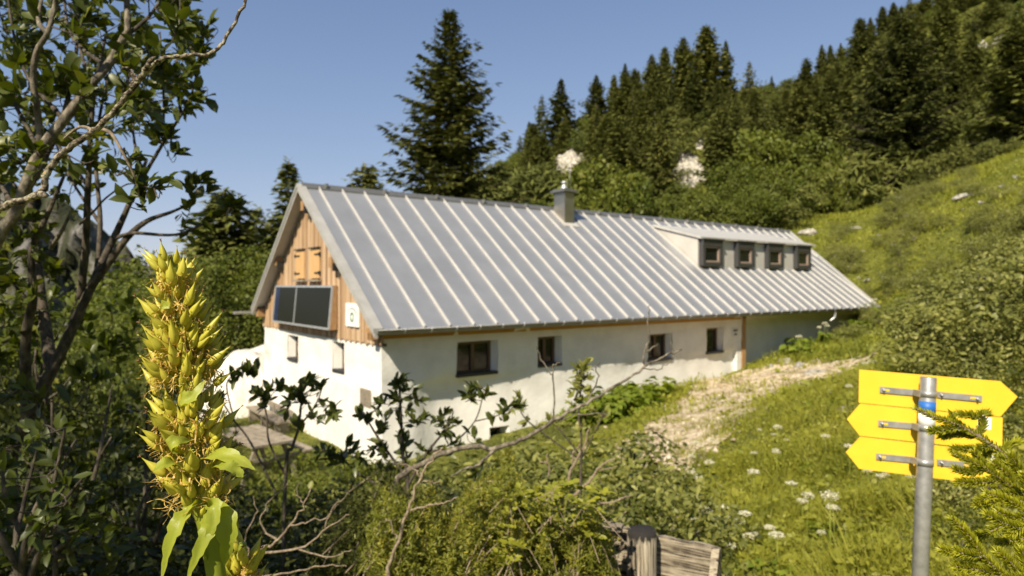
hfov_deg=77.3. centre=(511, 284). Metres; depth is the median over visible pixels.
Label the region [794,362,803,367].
stone
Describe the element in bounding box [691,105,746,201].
spruce
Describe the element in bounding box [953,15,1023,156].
spruce
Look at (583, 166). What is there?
bright bush
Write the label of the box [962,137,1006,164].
mountain pine
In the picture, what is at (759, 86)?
mountain pine
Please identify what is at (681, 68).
spruce
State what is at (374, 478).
bright bush
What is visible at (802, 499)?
umbel flower
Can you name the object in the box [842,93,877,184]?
spruce
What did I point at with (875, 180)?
bright bush
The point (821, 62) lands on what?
spruce
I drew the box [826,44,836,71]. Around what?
spruce
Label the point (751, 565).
dock plant
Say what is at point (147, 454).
thicket bush
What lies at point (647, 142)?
spruce
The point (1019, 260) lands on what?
willow bush
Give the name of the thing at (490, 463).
willow
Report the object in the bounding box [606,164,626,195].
spruce
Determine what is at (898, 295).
dock plant
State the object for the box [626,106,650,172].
spruce
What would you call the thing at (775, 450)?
umbel flower
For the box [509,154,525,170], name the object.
bright bush
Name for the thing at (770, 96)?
mountain pine
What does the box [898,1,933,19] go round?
mountain pine
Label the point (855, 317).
willow bush
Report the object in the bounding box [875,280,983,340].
willow bush
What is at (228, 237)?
spruce
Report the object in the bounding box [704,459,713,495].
umbel flower
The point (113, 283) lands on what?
broadleaf tree
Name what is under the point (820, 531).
umbel flower
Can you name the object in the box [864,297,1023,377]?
willow bush
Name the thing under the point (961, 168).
willow bush
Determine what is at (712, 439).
umbel flower
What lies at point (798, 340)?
dock plant
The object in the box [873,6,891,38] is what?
spruce
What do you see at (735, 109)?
spruce
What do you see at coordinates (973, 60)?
spruce
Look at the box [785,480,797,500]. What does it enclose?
umbel flower
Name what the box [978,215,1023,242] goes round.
willow bush
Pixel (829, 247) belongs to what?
willow bush
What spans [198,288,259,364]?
broadleaf tree
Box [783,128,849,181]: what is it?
bright bush
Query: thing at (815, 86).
spruce
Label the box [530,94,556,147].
spruce
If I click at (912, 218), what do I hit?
willow bush
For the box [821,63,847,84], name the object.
mountain pine
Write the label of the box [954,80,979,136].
spruce
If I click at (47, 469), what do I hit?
thicket bush
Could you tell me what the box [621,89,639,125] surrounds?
spruce
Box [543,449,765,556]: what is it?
willow
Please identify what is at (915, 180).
mountain pine
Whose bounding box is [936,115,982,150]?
green bush
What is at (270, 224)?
spruce
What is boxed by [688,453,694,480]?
umbel flower
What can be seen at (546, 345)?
window
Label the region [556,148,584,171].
outcrop
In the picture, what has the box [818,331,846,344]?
dock plant
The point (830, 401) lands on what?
dock plant
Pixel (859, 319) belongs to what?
willow bush
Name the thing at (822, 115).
spruce
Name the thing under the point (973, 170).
willow bush
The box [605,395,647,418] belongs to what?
dock plant
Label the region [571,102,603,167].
spruce
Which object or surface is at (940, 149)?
green bush
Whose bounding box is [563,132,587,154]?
green bush
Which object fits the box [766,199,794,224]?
green bush
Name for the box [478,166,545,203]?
mountain pine
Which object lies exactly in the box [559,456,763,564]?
willow
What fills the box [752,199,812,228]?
mountain pine
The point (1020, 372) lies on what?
willow
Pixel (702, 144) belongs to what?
spruce
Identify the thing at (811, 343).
dock plant
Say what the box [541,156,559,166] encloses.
mountain pine
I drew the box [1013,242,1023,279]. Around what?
willow bush
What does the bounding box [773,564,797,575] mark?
dock plant
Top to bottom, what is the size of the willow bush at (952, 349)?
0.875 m
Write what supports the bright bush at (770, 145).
on the ground at (954, 234)
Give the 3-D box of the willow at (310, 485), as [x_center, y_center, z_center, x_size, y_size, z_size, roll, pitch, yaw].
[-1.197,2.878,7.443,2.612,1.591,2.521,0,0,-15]
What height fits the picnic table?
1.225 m
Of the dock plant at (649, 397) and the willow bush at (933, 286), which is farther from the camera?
the dock plant at (649, 397)
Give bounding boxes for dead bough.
[389,305,681,496]
[483,511,626,575]
[539,426,631,505]
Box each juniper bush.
[304,457,452,575]
[344,447,621,575]
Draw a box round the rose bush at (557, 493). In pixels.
[468,478,627,575]
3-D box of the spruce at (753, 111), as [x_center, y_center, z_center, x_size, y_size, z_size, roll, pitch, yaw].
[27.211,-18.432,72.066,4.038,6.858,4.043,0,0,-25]
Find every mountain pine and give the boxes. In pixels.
[478,161,516,180]
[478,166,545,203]
[478,178,497,200]
[492,166,582,205]
[498,162,604,206]
[517,164,565,178]
[522,162,556,171]
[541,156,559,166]
[560,144,586,153]
[571,122,588,143]
[574,158,588,166]
[595,199,654,215]
[664,102,684,119]
[665,115,704,141]
[666,107,705,127]
[666,158,692,179]
[667,139,680,162]
[668,129,699,160]
[685,118,710,133]
[689,112,749,141]
[736,107,753,124]
[739,80,770,93]
[749,181,831,218]
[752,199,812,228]
[759,91,780,102]
[762,85,791,95]
[783,74,799,88]
[785,174,832,201]
[797,147,928,209]
[799,148,851,167]
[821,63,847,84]
[833,46,851,57]
[868,34,889,50]
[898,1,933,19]
[900,168,935,194]
[904,150,964,183]
[930,40,964,56]
[935,103,981,127]
[937,139,979,169]
[953,2,1005,34]
[962,83,1021,121]
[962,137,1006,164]
[968,84,984,96]
[972,65,996,86]
[980,26,1018,62]
[987,16,1023,34]
[995,0,1022,16]
[1000,137,1023,152]
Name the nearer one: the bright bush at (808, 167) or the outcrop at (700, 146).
the bright bush at (808, 167)
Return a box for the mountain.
[0,182,156,343]
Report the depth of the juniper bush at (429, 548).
2.42 m
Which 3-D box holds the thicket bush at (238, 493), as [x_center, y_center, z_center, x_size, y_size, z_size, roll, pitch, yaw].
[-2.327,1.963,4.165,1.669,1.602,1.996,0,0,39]
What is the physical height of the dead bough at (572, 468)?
0.521 m
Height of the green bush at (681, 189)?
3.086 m
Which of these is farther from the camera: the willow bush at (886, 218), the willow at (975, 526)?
the willow bush at (886, 218)
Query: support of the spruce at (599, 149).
on the ground at (954, 234)
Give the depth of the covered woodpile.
23.21 m
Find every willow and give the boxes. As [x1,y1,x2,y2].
[216,357,342,575]
[292,447,470,538]
[311,371,526,501]
[311,455,574,542]
[316,456,497,561]
[410,448,610,520]
[433,459,642,517]
[439,484,595,527]
[451,454,741,552]
[455,430,672,505]
[459,432,715,520]
[507,354,610,506]
[526,472,674,534]
[531,427,720,518]
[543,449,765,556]
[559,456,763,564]
[589,483,756,575]
[608,485,746,575]
[896,504,1013,555]
[911,473,1021,533]
[935,458,1023,515]
[939,414,1023,457]
[942,366,1023,413]
[955,357,1023,409]
[993,396,1023,448]
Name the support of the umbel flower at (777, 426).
on the ground at (954, 234)
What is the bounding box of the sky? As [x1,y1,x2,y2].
[0,0,934,264]
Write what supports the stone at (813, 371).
on the path
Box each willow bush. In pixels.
[819,239,858,258]
[826,228,849,241]
[827,252,869,273]
[830,320,870,341]
[835,222,859,233]
[835,244,864,257]
[840,247,865,260]
[847,312,861,320]
[851,264,867,272]
[855,301,890,319]
[856,313,877,321]
[859,309,888,325]
[861,285,877,298]
[862,290,1021,363]
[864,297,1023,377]
[869,232,896,246]
[870,212,899,227]
[873,296,905,315]
[874,266,917,288]
[875,196,910,214]
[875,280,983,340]
[878,211,907,223]
[878,274,960,333]
[879,285,900,297]
[879,293,1019,371]
[880,229,921,246]
[883,202,907,211]
[883,243,914,257]
[884,255,911,270]
[885,221,915,237]
[891,269,937,294]
[896,204,926,220]
[897,186,917,196]
[902,262,997,310]
[903,183,931,192]
[903,210,935,231]
[904,346,997,377]
[906,271,1023,339]
[907,191,936,205]
[910,319,1023,379]
[913,339,1021,383]
[914,178,949,194]
[914,211,937,222]
[920,187,939,198]
[923,254,959,274]
[924,249,1023,326]
[925,319,1023,366]
[926,199,940,206]
[927,212,958,227]
[930,180,951,192]
[932,283,1023,367]
[943,262,965,276]
[946,248,1023,325]
[950,233,1010,264]
[953,166,978,178]
[953,267,1023,317]
[954,165,975,177]
[954,314,1023,361]
[955,174,985,193]
[956,254,1014,280]
[957,275,1014,320]
[959,249,1000,266]
[961,184,988,196]
[962,213,991,230]
[962,230,1015,257]
[963,201,1016,226]
[965,238,1023,268]
[966,214,1003,232]
[972,239,1023,269]
[978,181,1018,201]
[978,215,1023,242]
[980,231,1023,281]
[992,244,1023,303]
[1010,204,1023,225]
[1012,188,1023,200]
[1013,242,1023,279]
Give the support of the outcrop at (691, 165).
on the ground at (954, 234)
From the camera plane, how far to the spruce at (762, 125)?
58.54 m
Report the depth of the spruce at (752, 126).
61.10 m
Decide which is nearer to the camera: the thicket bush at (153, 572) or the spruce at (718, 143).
the thicket bush at (153, 572)
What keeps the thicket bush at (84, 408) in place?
on the ground at (954, 234)
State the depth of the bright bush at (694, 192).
47.69 m
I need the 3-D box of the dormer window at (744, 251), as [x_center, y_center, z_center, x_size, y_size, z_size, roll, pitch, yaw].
[10.412,-1.373,28.606,1.380,1.145,0.289,0,0,-37]
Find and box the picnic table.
[206,424,314,490]
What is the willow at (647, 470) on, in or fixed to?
on the ground at (954, 234)
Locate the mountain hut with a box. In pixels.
[233,166,882,466]
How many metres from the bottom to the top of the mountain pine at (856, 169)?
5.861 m
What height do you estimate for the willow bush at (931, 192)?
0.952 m
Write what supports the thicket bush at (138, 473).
on the ground at (954, 234)
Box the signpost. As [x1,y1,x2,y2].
[846,370,1016,575]
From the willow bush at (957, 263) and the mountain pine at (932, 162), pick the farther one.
the mountain pine at (932, 162)
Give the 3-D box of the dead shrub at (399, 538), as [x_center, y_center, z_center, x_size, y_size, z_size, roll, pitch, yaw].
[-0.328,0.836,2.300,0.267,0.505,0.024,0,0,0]
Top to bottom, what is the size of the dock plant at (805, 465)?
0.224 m
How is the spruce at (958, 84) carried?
on the ground at (954, 234)
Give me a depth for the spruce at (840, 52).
91.85 m
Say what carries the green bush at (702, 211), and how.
on the ground at (954, 234)
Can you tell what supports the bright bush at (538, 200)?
on the ground at (954, 234)
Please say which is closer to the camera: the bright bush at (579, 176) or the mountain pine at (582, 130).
the bright bush at (579, 176)
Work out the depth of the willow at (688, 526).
5.25 m
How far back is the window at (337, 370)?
18.44 m
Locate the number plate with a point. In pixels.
(735, 331)
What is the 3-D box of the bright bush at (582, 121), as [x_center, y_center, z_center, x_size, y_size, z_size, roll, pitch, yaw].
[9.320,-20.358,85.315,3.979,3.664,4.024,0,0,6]
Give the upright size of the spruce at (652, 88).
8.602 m
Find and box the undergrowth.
[64,413,576,575]
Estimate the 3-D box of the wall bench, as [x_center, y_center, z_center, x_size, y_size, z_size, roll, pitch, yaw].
[-8.021,4.398,21.049,0.510,0.980,3.400,0,0,-37]
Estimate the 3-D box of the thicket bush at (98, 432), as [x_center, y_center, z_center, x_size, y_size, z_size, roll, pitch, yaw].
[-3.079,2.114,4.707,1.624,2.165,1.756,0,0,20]
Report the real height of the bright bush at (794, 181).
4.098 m
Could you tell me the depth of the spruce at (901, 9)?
79.94 m
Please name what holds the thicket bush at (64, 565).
on the ground at (954, 234)
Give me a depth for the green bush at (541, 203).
49.43 m
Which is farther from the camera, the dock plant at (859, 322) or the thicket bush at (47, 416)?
the dock plant at (859, 322)
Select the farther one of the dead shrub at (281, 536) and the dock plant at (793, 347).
the dock plant at (793, 347)
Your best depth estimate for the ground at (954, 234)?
31.38 m
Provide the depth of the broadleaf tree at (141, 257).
33.82 m
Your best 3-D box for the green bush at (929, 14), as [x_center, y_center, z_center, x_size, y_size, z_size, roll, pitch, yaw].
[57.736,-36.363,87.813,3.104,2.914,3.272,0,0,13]
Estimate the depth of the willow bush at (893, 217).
38.57 m
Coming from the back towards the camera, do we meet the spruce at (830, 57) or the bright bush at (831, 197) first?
the spruce at (830, 57)
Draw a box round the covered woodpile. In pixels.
[198,344,266,421]
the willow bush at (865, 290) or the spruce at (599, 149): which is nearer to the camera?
the willow bush at (865, 290)
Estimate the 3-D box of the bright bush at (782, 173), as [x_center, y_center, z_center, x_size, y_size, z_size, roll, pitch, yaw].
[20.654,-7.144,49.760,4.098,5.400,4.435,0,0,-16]
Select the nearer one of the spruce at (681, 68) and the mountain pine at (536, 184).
the mountain pine at (536, 184)
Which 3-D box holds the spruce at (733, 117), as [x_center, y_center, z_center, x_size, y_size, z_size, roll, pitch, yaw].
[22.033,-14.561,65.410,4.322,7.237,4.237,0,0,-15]
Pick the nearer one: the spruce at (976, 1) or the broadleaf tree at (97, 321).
the broadleaf tree at (97, 321)
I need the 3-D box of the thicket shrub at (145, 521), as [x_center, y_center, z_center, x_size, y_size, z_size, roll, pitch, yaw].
[-1.577,1.235,2.886,0.524,1.801,0.775,0,0,-28]
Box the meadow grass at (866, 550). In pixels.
[531,344,1023,575]
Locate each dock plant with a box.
[559,407,569,424]
[565,400,596,425]
[567,410,592,424]
[582,399,623,428]
[583,391,612,400]
[593,386,626,396]
[593,397,628,423]
[598,394,622,402]
[601,391,636,409]
[603,390,644,418]
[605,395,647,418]
[607,381,635,393]
[611,386,632,392]
[622,383,662,406]
[623,385,665,408]
[626,383,660,395]
[636,381,674,402]
[643,376,676,399]
[728,558,761,575]
[746,558,789,572]
[762,532,782,543]
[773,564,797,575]
[777,453,792,469]
[779,343,803,356]
[783,337,814,346]
[787,343,810,357]
[799,460,817,473]
[800,337,825,344]
[800,344,822,357]
[806,519,842,540]
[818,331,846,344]
[827,398,844,409]
[839,326,869,340]
[846,319,875,334]
[893,294,914,304]
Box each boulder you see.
[797,228,816,236]
[952,193,973,199]
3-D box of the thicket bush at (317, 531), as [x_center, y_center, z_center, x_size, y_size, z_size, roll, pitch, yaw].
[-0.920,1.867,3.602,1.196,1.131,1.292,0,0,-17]
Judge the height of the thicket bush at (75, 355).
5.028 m
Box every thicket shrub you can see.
[0,285,147,471]
[0,342,147,575]
[0,410,103,575]
[92,379,225,569]
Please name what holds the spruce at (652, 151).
on the ground at (954, 234)
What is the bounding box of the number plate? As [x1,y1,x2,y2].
[733,328,737,335]
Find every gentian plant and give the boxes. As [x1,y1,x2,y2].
[132,238,254,575]
[225,529,277,575]
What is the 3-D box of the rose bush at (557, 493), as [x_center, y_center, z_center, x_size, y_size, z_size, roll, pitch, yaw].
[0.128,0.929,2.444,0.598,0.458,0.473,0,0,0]
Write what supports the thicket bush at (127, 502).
on the ground at (954, 234)
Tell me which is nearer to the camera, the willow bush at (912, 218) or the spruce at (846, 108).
the willow bush at (912, 218)
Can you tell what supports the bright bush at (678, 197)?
on the ground at (954, 234)
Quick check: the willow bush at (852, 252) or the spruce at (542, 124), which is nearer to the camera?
the willow bush at (852, 252)
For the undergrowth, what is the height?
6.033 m
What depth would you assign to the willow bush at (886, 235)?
36.55 m
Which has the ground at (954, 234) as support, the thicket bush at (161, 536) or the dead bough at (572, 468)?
the thicket bush at (161, 536)
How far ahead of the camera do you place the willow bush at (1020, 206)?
26.59 m
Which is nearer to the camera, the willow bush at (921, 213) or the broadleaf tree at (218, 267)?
the broadleaf tree at (218, 267)
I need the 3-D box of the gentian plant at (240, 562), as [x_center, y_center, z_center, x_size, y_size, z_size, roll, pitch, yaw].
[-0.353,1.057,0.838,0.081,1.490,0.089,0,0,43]
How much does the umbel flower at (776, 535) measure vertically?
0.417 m
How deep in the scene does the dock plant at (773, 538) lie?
5.50 m
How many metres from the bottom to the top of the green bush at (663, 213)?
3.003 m
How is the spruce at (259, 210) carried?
on the ground at (954, 234)
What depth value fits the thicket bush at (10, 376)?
6.12 m
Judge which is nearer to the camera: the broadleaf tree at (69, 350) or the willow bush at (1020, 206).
the broadleaf tree at (69, 350)
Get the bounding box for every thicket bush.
[0,293,116,495]
[0,308,107,459]
[0,320,104,486]
[0,349,136,573]
[0,387,72,572]
[0,433,181,575]
[0,462,292,575]
[0,480,188,575]
[0,519,200,575]
[1,484,254,575]
[2,352,156,574]
[2,484,205,575]
[18,423,231,575]
[20,363,224,575]
[69,379,238,572]
[71,424,262,574]
[72,402,249,538]
[72,544,201,575]
[75,535,297,575]
[117,451,237,560]
[120,494,358,575]
[146,483,358,571]
[153,539,315,575]
[192,523,354,575]
[202,482,363,572]
[250,476,386,575]
[257,504,368,575]
[264,534,373,575]
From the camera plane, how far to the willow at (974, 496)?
4.59 m
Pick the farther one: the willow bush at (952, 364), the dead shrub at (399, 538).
the willow bush at (952, 364)
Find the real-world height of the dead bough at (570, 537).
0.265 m
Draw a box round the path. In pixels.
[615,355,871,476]
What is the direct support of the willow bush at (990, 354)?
on the ground at (954, 234)
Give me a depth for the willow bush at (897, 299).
10.32 m
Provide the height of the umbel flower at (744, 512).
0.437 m
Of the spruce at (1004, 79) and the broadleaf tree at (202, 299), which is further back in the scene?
the spruce at (1004, 79)
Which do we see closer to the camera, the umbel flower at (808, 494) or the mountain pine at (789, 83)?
the umbel flower at (808, 494)
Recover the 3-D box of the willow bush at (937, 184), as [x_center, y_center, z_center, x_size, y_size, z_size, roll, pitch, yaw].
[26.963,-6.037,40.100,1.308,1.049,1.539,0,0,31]
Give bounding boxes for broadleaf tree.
[0,0,248,573]
[0,302,110,489]
[0,308,149,487]
[5,373,180,511]
[32,302,175,423]
[52,261,152,377]
[57,244,212,368]
[61,277,201,393]
[72,356,202,513]
[72,390,144,471]
[80,253,256,357]
[92,257,258,373]
[97,296,220,441]
[109,340,203,390]
[154,244,264,362]
[184,249,265,357]
[195,236,273,361]
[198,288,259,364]
[200,285,264,363]
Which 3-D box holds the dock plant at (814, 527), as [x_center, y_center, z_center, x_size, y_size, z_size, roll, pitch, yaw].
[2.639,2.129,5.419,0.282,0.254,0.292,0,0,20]
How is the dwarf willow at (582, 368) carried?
on the ground at (954, 234)
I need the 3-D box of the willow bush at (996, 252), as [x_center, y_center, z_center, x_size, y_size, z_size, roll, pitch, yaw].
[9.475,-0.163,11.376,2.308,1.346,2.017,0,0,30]
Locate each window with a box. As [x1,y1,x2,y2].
[287,336,297,361]
[332,343,344,374]
[455,340,497,377]
[489,427,499,434]
[538,336,561,367]
[647,334,671,362]
[698,238,724,265]
[706,328,723,354]
[733,240,756,266]
[764,243,785,267]
[793,245,812,268]
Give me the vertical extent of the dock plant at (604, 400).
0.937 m
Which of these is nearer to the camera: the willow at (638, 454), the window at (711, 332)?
the willow at (638, 454)
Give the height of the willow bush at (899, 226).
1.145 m
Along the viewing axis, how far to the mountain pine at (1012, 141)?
43.88 m
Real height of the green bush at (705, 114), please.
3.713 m
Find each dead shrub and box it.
[244,483,351,575]
[386,447,457,575]
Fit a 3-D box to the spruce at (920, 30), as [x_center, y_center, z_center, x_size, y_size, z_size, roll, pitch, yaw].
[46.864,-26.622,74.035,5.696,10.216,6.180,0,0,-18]
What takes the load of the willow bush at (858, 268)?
on the ground at (954, 234)
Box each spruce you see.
[127,186,268,349]
[167,220,201,258]
[244,156,302,275]
[247,206,271,255]
[255,212,279,259]
[343,162,384,189]
[362,8,534,202]
[512,136,522,154]
[515,122,548,172]
[521,122,530,147]
[525,137,545,167]
[526,135,557,165]
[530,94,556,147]
[539,78,582,154]
[551,115,574,158]
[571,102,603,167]
[578,75,609,129]
[582,115,613,175]
[585,140,613,195]
[597,117,644,186]
[603,74,619,113]
[603,86,620,119]
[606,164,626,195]
[610,73,635,122]
[611,63,631,97]
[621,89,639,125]
[621,120,632,148]
[623,88,639,122]
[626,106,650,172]
[628,69,644,91]
[628,115,636,140]
[629,140,644,179]
[630,81,672,136]
[633,110,691,192]
[635,80,663,130]
[638,117,679,207]
[640,54,667,104]
[640,114,677,187]
[648,89,678,145]
[657,46,674,97]
[662,37,703,103]
[664,81,679,127]
[673,69,710,136]
[676,24,742,104]
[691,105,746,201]
[696,116,720,165]
[703,81,726,125]
[708,83,730,105]
[718,40,740,100]
[721,92,733,115]
[721,108,739,139]
[730,95,749,138]
[737,60,762,107]
[742,89,752,116]
[742,92,767,127]
[742,121,759,141]
[753,105,780,160]
[759,104,781,134]
[761,113,778,137]
[768,76,777,94]
[770,101,788,135]
[770,142,794,183]
[777,90,793,119]
[779,99,787,125]
[780,127,809,177]
[781,80,814,136]
[790,58,821,103]
[797,105,815,153]
[799,92,852,168]
[809,75,822,109]
[814,45,830,85]
[815,70,842,114]
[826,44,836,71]
[830,13,974,209]
[832,59,846,105]
[833,109,850,148]
[835,43,845,62]
[835,64,857,144]
[838,45,895,140]
[840,17,875,77]
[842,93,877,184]
[866,17,878,48]
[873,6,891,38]
[882,2,898,32]
[886,5,910,43]
[904,0,916,28]
[910,11,931,65]
[910,403,1023,575]
[915,0,933,25]
[919,53,956,146]
[921,21,978,109]
[925,0,965,60]
[936,43,980,129]
[951,0,971,12]
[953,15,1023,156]
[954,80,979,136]
[957,32,989,101]
[966,0,983,7]
[969,99,1004,149]
[975,0,1005,36]
[1000,71,1023,144]
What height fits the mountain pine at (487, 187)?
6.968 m
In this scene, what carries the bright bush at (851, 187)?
on the ground at (954, 234)
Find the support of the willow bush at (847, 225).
on the ground at (954, 234)
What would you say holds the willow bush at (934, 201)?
on the ground at (954, 234)
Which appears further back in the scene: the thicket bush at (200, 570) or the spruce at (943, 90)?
the spruce at (943, 90)
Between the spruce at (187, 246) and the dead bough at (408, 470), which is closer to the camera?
the dead bough at (408, 470)
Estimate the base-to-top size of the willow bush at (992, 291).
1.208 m
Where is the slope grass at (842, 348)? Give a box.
[607,110,1023,442]
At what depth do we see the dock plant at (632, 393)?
19.06 m
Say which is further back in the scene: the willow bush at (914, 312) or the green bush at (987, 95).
the green bush at (987, 95)
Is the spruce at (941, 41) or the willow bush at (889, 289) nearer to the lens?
the willow bush at (889, 289)
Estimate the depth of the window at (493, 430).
18.45 m
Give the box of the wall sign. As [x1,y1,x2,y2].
[346,303,359,326]
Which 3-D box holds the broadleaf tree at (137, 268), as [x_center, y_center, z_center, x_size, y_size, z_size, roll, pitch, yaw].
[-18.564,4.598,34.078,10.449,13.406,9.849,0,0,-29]
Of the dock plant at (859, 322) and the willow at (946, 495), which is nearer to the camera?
the willow at (946, 495)
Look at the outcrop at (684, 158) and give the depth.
68.34 m
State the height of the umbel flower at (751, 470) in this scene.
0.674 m
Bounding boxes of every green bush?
[518,198,553,206]
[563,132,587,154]
[578,146,596,159]
[643,200,684,219]
[656,180,701,208]
[678,192,739,224]
[685,202,729,223]
[692,109,710,129]
[713,200,758,225]
[714,180,744,197]
[736,180,792,214]
[752,83,775,101]
[764,96,779,110]
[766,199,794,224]
[773,117,793,137]
[921,7,937,26]
[922,131,952,159]
[925,9,964,32]
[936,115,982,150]
[949,122,986,149]
[963,46,994,67]
[981,83,1018,103]
[1004,0,1023,22]
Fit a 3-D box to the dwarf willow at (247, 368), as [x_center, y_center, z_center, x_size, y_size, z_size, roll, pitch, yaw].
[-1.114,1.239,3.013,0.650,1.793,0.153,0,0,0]
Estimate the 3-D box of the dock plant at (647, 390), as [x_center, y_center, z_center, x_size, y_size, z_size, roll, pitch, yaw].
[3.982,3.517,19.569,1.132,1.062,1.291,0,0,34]
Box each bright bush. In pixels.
[232,474,367,575]
[235,448,374,551]
[239,462,382,553]
[263,450,392,500]
[303,460,410,511]
[322,460,427,511]
[494,159,514,174]
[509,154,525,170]
[521,198,544,204]
[551,154,648,214]
[552,193,604,211]
[570,119,590,134]
[570,162,589,179]
[581,188,604,196]
[603,176,659,215]
[646,192,686,219]
[665,192,695,209]
[680,181,717,211]
[704,157,756,201]
[727,184,767,225]
[729,127,796,182]
[737,190,785,228]
[748,160,805,201]
[754,176,778,187]
[778,78,791,89]
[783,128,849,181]
[784,176,820,219]
[810,158,857,212]
[819,181,846,210]
[833,177,863,213]
[861,174,886,206]
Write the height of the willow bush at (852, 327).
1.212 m
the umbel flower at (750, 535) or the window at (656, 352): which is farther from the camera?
the window at (656, 352)
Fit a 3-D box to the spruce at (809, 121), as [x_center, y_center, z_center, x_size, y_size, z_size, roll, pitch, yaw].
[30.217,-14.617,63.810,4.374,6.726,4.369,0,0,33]
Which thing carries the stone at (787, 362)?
on the ground at (954, 234)
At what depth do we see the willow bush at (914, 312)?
8.76 m
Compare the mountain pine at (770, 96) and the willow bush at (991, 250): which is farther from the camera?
the mountain pine at (770, 96)
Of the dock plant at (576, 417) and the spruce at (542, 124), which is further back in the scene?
the spruce at (542, 124)
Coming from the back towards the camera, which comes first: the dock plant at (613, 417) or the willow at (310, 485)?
the dock plant at (613, 417)
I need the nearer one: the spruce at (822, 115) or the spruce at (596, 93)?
the spruce at (822, 115)
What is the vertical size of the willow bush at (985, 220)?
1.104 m
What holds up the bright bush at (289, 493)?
on the ground at (954, 234)
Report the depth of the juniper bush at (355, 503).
2.98 m
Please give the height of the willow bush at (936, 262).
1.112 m
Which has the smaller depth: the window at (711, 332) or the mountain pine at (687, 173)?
the window at (711, 332)
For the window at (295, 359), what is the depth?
21.52 m
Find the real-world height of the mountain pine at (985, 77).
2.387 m
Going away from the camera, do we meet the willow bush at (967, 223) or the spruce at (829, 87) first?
the willow bush at (967, 223)
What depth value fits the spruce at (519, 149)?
91.86 m
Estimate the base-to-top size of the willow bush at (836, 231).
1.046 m
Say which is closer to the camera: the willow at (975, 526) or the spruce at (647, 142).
the willow at (975, 526)
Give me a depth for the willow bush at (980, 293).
9.10 m
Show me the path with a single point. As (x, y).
(711, 390)
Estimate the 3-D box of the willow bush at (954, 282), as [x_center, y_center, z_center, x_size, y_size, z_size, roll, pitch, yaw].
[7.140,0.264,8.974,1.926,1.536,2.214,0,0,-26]
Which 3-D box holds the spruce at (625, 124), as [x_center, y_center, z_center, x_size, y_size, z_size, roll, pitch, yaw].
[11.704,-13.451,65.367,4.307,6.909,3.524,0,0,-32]
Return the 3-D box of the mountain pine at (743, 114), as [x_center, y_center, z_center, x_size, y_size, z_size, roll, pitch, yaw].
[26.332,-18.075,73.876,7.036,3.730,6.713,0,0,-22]
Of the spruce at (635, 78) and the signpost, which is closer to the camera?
the signpost
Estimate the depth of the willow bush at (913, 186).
43.17 m
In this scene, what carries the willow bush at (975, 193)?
on the ground at (954, 234)
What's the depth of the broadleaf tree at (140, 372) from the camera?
18.57 m
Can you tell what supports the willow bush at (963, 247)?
on the ground at (954, 234)
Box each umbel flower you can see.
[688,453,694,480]
[691,440,700,468]
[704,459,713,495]
[708,438,714,463]
[738,510,750,540]
[742,532,753,551]
[747,468,759,504]
[764,524,775,545]
[767,531,784,559]
[772,448,781,491]
[773,424,781,436]
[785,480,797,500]
[797,498,808,523]
[801,491,814,545]
[817,530,825,556]
[820,433,828,463]
[820,490,839,550]
[826,503,840,538]
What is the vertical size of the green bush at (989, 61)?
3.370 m
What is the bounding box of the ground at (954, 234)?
[0,0,1023,568]
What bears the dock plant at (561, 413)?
on the ground at (954, 234)
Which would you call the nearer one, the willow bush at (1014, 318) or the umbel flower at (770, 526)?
the umbel flower at (770, 526)
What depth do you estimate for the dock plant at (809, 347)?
25.49 m
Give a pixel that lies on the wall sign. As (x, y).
(352, 315)
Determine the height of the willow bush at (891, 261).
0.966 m
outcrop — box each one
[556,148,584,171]
[669,162,693,189]
[677,150,698,163]
[682,160,704,185]
[696,139,703,148]
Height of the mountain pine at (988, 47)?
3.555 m
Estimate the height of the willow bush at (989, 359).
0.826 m
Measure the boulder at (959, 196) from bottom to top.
0.394 m
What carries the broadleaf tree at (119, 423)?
on the ground at (954, 234)
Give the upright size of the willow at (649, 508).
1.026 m
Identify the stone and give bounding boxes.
[778,358,792,364]
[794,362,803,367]
[804,369,825,375]
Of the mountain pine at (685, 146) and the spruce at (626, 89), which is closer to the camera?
the mountain pine at (685, 146)
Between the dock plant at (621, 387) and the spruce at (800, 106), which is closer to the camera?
the dock plant at (621, 387)
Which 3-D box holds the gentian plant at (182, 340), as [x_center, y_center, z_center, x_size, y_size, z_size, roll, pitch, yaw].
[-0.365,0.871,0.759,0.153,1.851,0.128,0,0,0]
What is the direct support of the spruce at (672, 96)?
on the ground at (954, 234)
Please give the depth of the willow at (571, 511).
5.59 m
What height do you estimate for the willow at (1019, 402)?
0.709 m
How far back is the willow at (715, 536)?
4.49 m
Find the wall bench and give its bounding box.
[245,397,292,433]
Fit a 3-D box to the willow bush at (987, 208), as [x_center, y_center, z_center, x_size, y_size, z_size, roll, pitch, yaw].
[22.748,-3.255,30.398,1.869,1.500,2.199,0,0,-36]
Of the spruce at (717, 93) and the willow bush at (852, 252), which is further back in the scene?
the spruce at (717, 93)
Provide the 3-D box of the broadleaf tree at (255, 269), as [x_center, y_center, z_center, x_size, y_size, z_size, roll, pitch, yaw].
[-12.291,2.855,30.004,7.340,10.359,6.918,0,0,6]
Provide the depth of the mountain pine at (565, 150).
78.29 m
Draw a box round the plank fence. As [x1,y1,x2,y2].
[596,521,721,575]
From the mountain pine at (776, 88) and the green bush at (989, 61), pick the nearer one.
the green bush at (989, 61)
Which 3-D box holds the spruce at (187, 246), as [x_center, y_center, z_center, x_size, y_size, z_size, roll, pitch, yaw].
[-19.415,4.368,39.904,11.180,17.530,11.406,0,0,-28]
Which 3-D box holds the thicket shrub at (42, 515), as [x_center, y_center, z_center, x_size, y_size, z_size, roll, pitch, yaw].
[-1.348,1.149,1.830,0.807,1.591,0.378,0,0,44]

